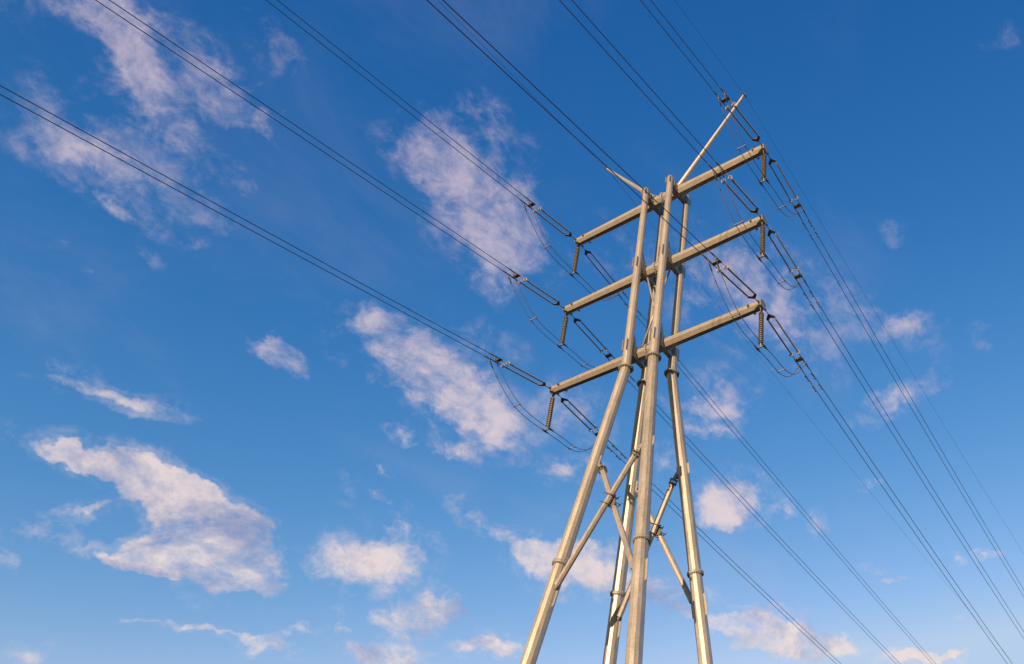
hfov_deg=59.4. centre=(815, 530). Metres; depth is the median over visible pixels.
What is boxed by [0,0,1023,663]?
sky
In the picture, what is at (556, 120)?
power line
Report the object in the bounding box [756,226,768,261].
suspension insulator
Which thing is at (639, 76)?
power line
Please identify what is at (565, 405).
strain insulator
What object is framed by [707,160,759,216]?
strain insulator
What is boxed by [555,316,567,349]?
suspension insulator
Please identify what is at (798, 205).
strain insulator
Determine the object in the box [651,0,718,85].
power line
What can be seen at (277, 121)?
power line
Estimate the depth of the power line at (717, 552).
68.87 m
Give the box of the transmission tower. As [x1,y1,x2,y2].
[520,93,768,663]
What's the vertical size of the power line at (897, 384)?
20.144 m
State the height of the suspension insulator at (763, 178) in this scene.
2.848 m
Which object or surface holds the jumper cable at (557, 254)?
hanging from the suspension insulator at (576, 256)
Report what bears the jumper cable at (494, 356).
hanging from the suspension insulator at (550, 411)
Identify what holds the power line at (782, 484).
attached to the strain insulator at (586, 252)
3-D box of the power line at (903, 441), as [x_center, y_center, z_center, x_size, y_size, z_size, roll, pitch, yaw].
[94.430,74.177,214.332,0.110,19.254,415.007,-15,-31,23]
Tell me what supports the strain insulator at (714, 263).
attached to the transmission tower
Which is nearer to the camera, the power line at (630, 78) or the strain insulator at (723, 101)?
the power line at (630, 78)
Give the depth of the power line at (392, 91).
46.75 m
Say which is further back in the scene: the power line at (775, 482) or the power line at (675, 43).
the power line at (775, 482)
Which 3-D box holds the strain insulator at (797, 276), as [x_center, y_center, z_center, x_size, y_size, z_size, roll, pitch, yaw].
[-1.875,-17.503,52.271,0.777,0.319,5.270,-15,-40,23]
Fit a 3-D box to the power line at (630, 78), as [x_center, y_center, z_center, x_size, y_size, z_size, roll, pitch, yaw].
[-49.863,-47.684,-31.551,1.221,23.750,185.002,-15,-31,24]
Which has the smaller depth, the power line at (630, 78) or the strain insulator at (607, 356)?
the power line at (630, 78)
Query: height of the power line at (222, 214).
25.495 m
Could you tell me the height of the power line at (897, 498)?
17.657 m
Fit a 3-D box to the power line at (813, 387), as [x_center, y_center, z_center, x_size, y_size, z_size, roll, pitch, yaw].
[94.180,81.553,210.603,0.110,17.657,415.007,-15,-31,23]
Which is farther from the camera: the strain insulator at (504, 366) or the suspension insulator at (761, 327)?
the strain insulator at (504, 366)
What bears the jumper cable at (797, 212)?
hanging from the suspension insulator at (763, 178)
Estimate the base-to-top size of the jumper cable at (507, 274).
2.422 m
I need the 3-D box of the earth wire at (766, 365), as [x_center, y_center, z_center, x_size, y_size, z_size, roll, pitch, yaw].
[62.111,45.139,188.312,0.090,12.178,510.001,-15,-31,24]
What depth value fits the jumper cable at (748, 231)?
47.02 m
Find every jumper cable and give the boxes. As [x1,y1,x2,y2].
[488,355,594,451]
[506,271,614,369]
[522,199,623,300]
[707,255,806,376]
[712,166,804,289]
[717,92,803,216]
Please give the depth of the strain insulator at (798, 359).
48.99 m
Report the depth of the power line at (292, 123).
40.25 m
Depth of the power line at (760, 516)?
75.16 m
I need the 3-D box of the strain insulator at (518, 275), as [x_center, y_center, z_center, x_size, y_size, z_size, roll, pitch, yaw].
[-18.733,-16.085,54.181,0.777,0.319,5.270,-15,-22,24]
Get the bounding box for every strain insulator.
[481,351,549,388]
[500,266,562,307]
[517,194,574,239]
[558,395,610,442]
[571,315,613,360]
[582,247,628,300]
[701,250,758,301]
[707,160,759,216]
[712,86,761,145]
[765,310,809,372]
[766,225,808,289]
[767,154,806,219]
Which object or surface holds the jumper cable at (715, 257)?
hanging from the suspension insulator at (761, 327)
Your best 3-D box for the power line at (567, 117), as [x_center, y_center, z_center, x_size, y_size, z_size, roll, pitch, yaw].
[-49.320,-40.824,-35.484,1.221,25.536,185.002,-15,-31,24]
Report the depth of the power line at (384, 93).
46.81 m
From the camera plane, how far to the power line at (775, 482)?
80.42 m
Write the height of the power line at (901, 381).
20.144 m
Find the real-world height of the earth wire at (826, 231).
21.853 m
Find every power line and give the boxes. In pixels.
[0,85,486,351]
[0,94,480,353]
[95,0,499,268]
[109,0,505,266]
[266,0,516,196]
[277,0,520,193]
[427,0,700,253]
[442,0,707,249]
[559,0,706,162]
[572,0,713,159]
[606,445,834,662]
[611,443,840,663]
[617,370,876,643]
[624,301,929,660]
[629,374,887,650]
[637,309,935,663]
[640,0,711,88]
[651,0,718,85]
[802,221,1023,596]
[803,291,1022,636]
[804,373,1006,662]
[807,217,1023,589]
[809,288,1023,631]
[810,370,1011,662]
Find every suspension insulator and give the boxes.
[541,396,554,433]
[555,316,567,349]
[568,247,579,277]
[754,311,767,352]
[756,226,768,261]
[758,154,769,186]
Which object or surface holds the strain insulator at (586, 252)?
attached to the transmission tower
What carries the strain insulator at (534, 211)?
attached to the transmission tower
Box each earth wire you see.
[586,148,1014,663]
[675,0,1020,548]
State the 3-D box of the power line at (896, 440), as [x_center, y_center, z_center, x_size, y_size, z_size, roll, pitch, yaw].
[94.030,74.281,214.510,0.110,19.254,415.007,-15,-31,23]
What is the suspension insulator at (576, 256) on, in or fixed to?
hanging from the transmission tower
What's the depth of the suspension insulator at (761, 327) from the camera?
45.81 m
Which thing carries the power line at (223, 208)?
attached to the strain insulator at (504, 366)
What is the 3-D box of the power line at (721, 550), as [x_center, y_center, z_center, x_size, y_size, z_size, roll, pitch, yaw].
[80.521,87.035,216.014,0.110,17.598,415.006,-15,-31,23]
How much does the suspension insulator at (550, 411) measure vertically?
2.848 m
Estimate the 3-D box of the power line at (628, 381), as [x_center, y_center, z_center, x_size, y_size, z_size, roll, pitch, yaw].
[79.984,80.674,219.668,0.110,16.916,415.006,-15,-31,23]
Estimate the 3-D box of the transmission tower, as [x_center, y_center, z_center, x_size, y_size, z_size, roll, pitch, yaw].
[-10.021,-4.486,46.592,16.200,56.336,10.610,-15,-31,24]

